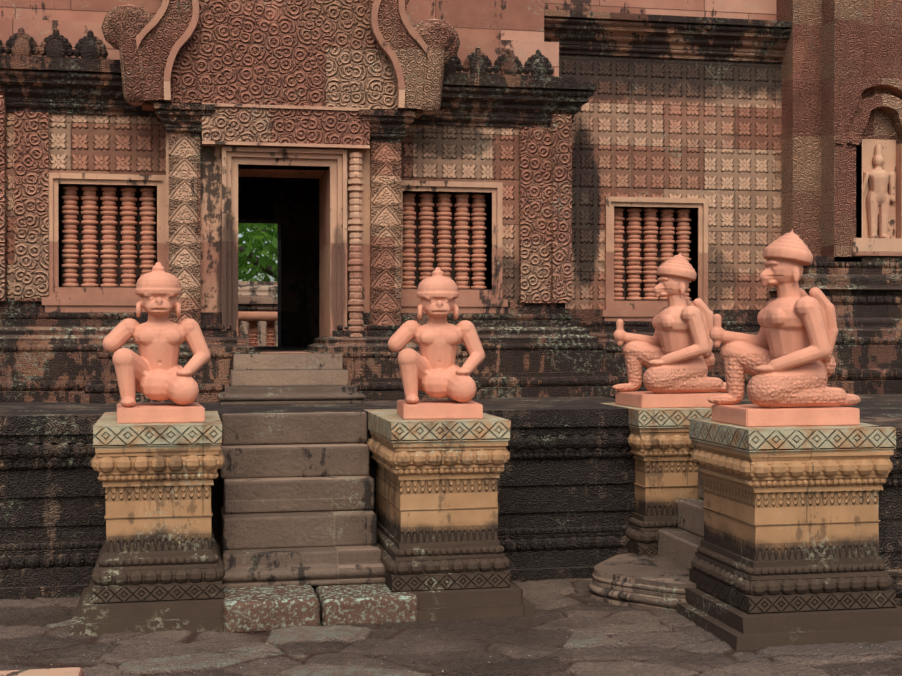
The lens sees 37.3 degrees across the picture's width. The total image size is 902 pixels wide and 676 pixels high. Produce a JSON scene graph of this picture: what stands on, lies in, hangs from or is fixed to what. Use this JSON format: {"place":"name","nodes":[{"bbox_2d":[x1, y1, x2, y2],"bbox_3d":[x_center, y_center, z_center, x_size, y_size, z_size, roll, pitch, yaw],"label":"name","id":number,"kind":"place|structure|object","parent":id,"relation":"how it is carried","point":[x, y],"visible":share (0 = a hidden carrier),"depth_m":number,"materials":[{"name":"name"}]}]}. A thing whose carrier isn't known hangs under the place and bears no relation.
{"place":"outdoors","nodes":[
{"label":"outdoors","id":0,"kind":"place"},
{"bbox_2d":[238,229,277,281],"label":"sky","id":1,"kind":"structure","parent":0,"point":[239,235],"materials":[{"name":"white"}]},
{"bbox_2d":[604,392,901,605],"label":"terrace tower","id":2,"kind":"structure","parent":0,"point":[883,410],"depth_m":6.95,"materials":[{"name":"stone"}]},
{"bbox_2d":[544,9,791,392],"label":"antarala mouldings","id":3,"kind":"object","parent":2,"relation":"on","point":[642,35],"visible":0.1,"depth_m":10.73,"materials":[{"name":"stone"}]},
{"bbox_2d":[544,0,775,20],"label":"antarala roof","id":4,"kind":"object","parent":3,"relation":"on","point":[753,9],"visible":0.11,"depth_m":10.98,"materials":[{"name":"stone"}]},
{"bbox_2d":[559,54,781,309],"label":"wall","id":5,"kind":"structure","parent":3,"relation":"attached to","point":[711,130],"depth_m":10.90,"materials":[{"name":"stone"}]},
{"bbox_2d":[622,209,677,300],"bbox_3d":[1.608,-0.684,11.127,0.760,0.800,0.040,0,0,-11],"label":"window opening","id":6,"kind":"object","parent":5,"relation":"attached to","point":[625,287],"depth_m":11.10,"materials":[{"name":"stone"}]},
{"bbox_2d":[601,196,712,320],"bbox_3d":[1.644,-0.630,10.945,0.940,1.015,0.310,0,0,-11],"label":"window frame","id":7,"kind":"object","parent":5,"relation":"attached to","point":[633,310],"visible":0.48,"depth_m":10.80,"materials":[{"name":"stone"}]},
{"bbox_2d":[614,208,691,300],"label":"window balusters","id":8,"kind":"object","parent":7,"relation":"in","point":[650,232],"depth_m":10.93,"materials":[{"name":"stone"}]},
{"bbox_2d":[658,472,703,569],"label":"stairs","id":9,"kind":"structure","parent":2,"relation":"on","point":[680,545],"depth_m":8.06,"materials":[{"name":"stone"}]},
{"bbox_2d":[770,256,901,393],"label":"tower base","id":10,"kind":"object","parent":2,"relation":"on","point":[864,297],"visible":0.21,"depth_m":10.56,"materials":[{"name":"brown stone"}]},
{"bbox_2d":[776,0,901,261],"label":"tower body","id":11,"kind":"structure","parent":2,"relation":"on","point":[836,52],"depth_m":10.86,"materials":[{"name":"stone"}]},
{"bbox_2d":[835,76,901,144],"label":"niche arch","id":12,"kind":"structure","parent":11,"relation":"attached to","point":[891,105],"depth_m":10.72,"materials":[{"name":"stone"}]},
{"bbox_2d":[851,139,901,256],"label":"niche frame","id":13,"kind":"object","parent":11,"relation":"attached to","point":[866,245],"visible":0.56,"depth_m":10.84,"materials":[{"name":"stone"}]},
{"bbox_2d":[863,144,895,237],"bbox_3d":[3.450,-1.178,10.839,0.325,0.779,0.160,0,0,-11],"label":"statue","id":14,"kind":"object","parent":13,"relation":"in","point":[879,180],"visible":0.96,"depth_m":10.80,"materials":[{"name":"stone"}]},
{"label":"ground","id":15,"kind":"structure","parent":0,"visible":0},
{"bbox_2d":[238,223,277,281],"bbox_3d":[-2.563,-2.855,26.415,13.744,9.141,11.732,0,0,-11],"label":"tree","id":16,"kind":"object","parent":15,"relation":"on","point":[254,240],"depth_m":24.16,"materials":[{"name":"green plant"}]},
{"bbox_2d":[238,281,277,345],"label":"enclosure wall","id":17,"kind":"structure","parent":15,"relation":"on","point":[262,296],"depth_m":20.73,"materials":[{"name":"stone"}]},
{"bbox_2d":[0,396,634,599],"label":"platform","id":18,"kind":"structure","parent":15,"relation":"on","point":[566,492],"depth_m":8.34,"materials":[{"name":"stone"}]},
{"bbox_2d":[238,311,277,345],"bbox_3d":[-2.775,0.126,16.924,7.000,0.920,0.400,0,0,-11],"label":"balustrade","id":19,"kind":"object","parent":18,"relation":"on","point":[252,318],"visible":0.17,"depth_m":16.92,"materials":[{"name":"stone"}]},
{"bbox_2d":[6,112,518,299],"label":"wall","id":20,"kind":"structure","parent":18,"relation":"on","point":[100,144],"depth_m":10.06,"materials":[{"name":"stone"}]},
{"bbox_2d":[62,188,156,287],"bbox_3d":[-2.524,-0.735,9.911,0.730,0.780,0.040,0,0,-11],"label":"back window","id":21,"kind":"structure","parent":20,"relation":"attached to","point":[118,235],"depth_m":9.90,"materials":[{"name":"stone"}]},
{"bbox_2d":[166,133,369,352],"bbox_3d":[-1.260,-0.636,9.966,1.680,2.100,0.930,0,0,-11],"label":"door frame","id":22,"kind":"object","parent":20,"relation":"attached to","point":[222,169],"visible":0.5,"depth_m":9.63,"materials":[{"name":"stone"}]},
{"bbox_2d":[169,137,400,324],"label":"pilasters","id":23,"kind":"object","parent":22,"relation":"attached to","point":[185,226],"visible":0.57,"depth_m":9.73,"materials":[{"name":"stone"}]},
{"bbox_2d":[154,102,416,142],"bbox_3d":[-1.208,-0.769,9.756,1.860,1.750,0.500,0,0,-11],"label":"pilaster capitals","id":24,"kind":"object","parent":22,"relation":"attached to","point":[185,120],"visible":0.35,"depth_m":9.47,"materials":[{"name":"stone"}]},
{"bbox_2d":[202,107,369,150],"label":"lintel","id":25,"kind":"structure","parent":22,"relation":"attached to","point":[243,124],"depth_m":9.54,"materials":[{"name":"stone"}]},
{"bbox_2d":[142,0,422,118],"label":"pediment","id":26,"kind":"structure","parent":25,"relation":"on","point":[325,53],"depth_m":9.52,"materials":[{"name":"stone"}]},
{"bbox_2d":[128,0,436,114],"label":"pediment border","id":27,"kind":"object","parent":26,"relation":"attached to","point":[162,36],"visible":0.52,"depth_m":9.34,"materials":[{"name":"stone"}]},
{"bbox_2d":[101,4,459,114],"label":"pediment nagas","id":28,"kind":"object","parent":27,"relation":"attached to","point":[123,26],"visible":0.92,"depth_m":9.28,"materials":[{"name":"stone"}]},
{"bbox_2d":[136,0,430,148],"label":"pediment ribs","id":29,"kind":"object","parent":26,"relation":"attached to","point":[383,45],"visible":0.85,"depth_m":9.54,"materials":[{"name":"stone"}]},
{"bbox_2d":[0,95,571,302],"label":"carved pilasters","id":30,"kind":"object","parent":20,"relation":"attached to","point":[545,215],"depth_m":10.19,"materials":[{"name":"stone"}]},
{"bbox_2d":[0,60,596,127],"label":"cornice","id":31,"kind":"structure","parent":20,"relation":"on","point":[66,88],"depth_m":9.95,"materials":[{"name":"stone"}]},
{"bbox_2d":[0,0,558,76],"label":"roof mandapa","id":32,"kind":"structure","parent":31,"relation":"on","point":[493,30],"depth_m":10.22,"materials":[{"name":"stone"}]},
{"bbox_2d":[0,27,575,81],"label":"roof ornaments","id":33,"kind":"object","parent":31,"relation":"on","point":[56,46],"visible":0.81,"depth_m":9.50,"materials":[{"name":"stone"}]},
{"bbox_2d":[413,195,473,289],"bbox_3d":[-0.082,-0.739,10.400,0.730,0.780,0.040,0,0,-11],"label":"back window","id":34,"kind":"structure","parent":20,"relation":"attached to","point":[417,234],"depth_m":10.38,"materials":[{"name":"stone"}]},
{"bbox_2d":[401,180,507,312],"bbox_3d":[-0.046,-0.685,10.219,0.910,0.995,0.310,0,0,-11],"label":"window frame","id":35,"kind":"structure","parent":20,"relation":"attached to","point":[479,301],"depth_m":10.14,"materials":[{"name":"stone"}]},
{"bbox_2d":[403,193,486,289],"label":"window balusters","id":36,"kind":"object","parent":35,"relation":"attached to","point":[444,236],"depth_m":10.22,"materials":[{"name":"stone"}]},
{"bbox_2d":[238,177,318,351],"bbox_3d":[-3.842,-0.645,11.299,8.700,1.940,3.400,0,0,-11],"label":"mandapa interior","id":37,"kind":"object","parent":18,"relation":"on","point":[289,207],"visible":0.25,"depth_m":12.99,"materials":[{"name":"stone"}]},
{"bbox_2d":[218,353,364,404],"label":"upper steps","id":38,"kind":"structure","parent":18,"relation":"on","point":[281,378],"depth_m":9.10,"materials":[{"name":"stone"}]},
{"bbox_2d":[219,412,384,588],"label":"mandapa stairs","id":39,"kind":"structure","parent":18,"relation":"on","point":[297,507],"depth_m":7.69,"materials":[{"name":"stone"}]},
{"bbox_2d":[0,298,618,403],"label":"wall base","id":40,"kind":"object","parent":18,"relation":"on","point":[542,349],"visible":0.52,"depth_m":9.52,"materials":[{"name":"stone"}]},
{"bbox_2d":[42,172,165,312],"bbox_3d":[-2.487,-0.681,9.730,0.910,0.995,0.310,0,0,-11],"label":"window frame","id":41,"kind":"structure","parent":40,"relation":"on","point":[114,300],"depth_m":9.58,"materials":[{"name":"stone"}]},
{"bbox_2d":[61,186,156,287],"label":"window balusters","id":42,"kind":"object","parent":41,"relation":"attached to","point":[70,222],"depth_m":9.73,"materials":[{"name":"stone"}]},
{"bbox_2d":[347,152,363,336],"bbox_3d":[-0.691,-0.619,9.697,0.129,1.450,0.129,0,0,-11],"label":"colonnette","id":43,"kind":"object","parent":40,"relation":"on","point":[355,229],"visible":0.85,"depth_m":9.66,"materials":[{"name":"stone"}]},
{"bbox_2d":[0,578,901,675],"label":"stone pavement","id":44,"kind":"structure","parent":15,"relation":"on","point":[571,628],"depth_m":6.51,"materials":[{"name":"grey stone"}]},
{"bbox_2d":[0,667,83,675],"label":"loose block","id":45,"kind":"object","parent":44,"relation":"on","point":[74,671],"depth_m":5.35,"materials":[{"name":"stone"}]},
{"bbox_2d":[69,411,224,636],"bbox_3d":[-1.644,0.991,7.549,0.881,1.085,1.385,0,0,-11],"label":"pedestal","id":46,"kind":"object","parent":44,"relation":"on","point":[159,565],"visible":1,"depth_m":7.00,"materials":[{"name":"beige stone"}]},
{"bbox_2d":[103,262,210,423],"bbox_3d":[-1.622,0.017,7.380,0.580,0.872,0.544,0,0,-14],"label":"monkey statue","id":47,"kind":"object","parent":46,"relation":"on","point":[153,370],"visible":1,"depth_m":7.28,"materials":[{"name":"pink stone"}]},
{"bbox_2d":[223,583,417,632],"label":"laterite step blocks","id":48,"kind":"object","parent":44,"relation":"on","point":[261,609],"visible":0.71,"depth_m":7.06,"materials":[{"name":"stone"}]},
{"bbox_2d":[363,409,534,621],"bbox_3d":[-0.112,0.989,7.857,0.884,1.082,1.384,0,0,-11],"label":"pedestal","id":49,"kind":"object","parent":44,"relation":"on","point":[441,548],"visible":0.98,"depth_m":7.32,"materials":[{"name":"beige stone"}]},
{"bbox_2d":[388,267,484,419],"bbox_3d":[-0.085,0.021,7.690,0.562,0.858,0.544,0,0,-6],"label":"monkey statue","id":50,"kind":"object","parent":49,"relation":"on","point":[432,369],"visible":1,"depth_m":7.59,"materials":[{"name":"pink stone"}]},
{"bbox_2d":[589,553,695,612],"bbox_3d":[1.097,1.439,7.837,0.580,0.180,1.120,0,0,-11],"label":"curved bottom step","id":51,"kind":"object","parent":44,"relation":"on","point":[654,583],"visible":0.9,"depth_m":7.60,"materials":[{"name":"stone"}]},
{"bbox_2d":[675,419,901,651],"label":"pedestal","id":52,"kind":"object","parent":44,"relation":"on","point":[787,553],"visible":1,"depth_m":6.78,"materials":[{"name":"stone"}]},
{"bbox_2d":[707,230,860,426],"bbox_3d":[1.781,-0.063,7.133,0.718,1.035,0.552,0,0,-11],"label":"garuda statue","id":53,"kind":"object","parent":52,"relation":"on","point":[784,358],"visible":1,"depth_m":7.01,"materials":[{"name":"stone"}]},
{"bbox_2d":[601,403,710,555],"bbox_3d":[1.475,0.983,8.744,1.026,1.083,1.019,0,0,-11],"label":"pedestal","id":54,"kind":"object","parent":15,"relation":"on","point":[666,466],"visible":0.27,"depth_m":8.35,"materials":[{"name":"stone"}]},
{"bbox_2d":[612,253,726,407],"bbox_3d":[1.458,-0.059,8.741,0.718,1.004,0.541,0,0,-14],"label":"garuda statue","id":55,"kind":"object","parent":54,"relation":"on","point":[674,354],"visible":0.92,"depth_m":8.62,"materials":[{"name":"stone"}]}
]}

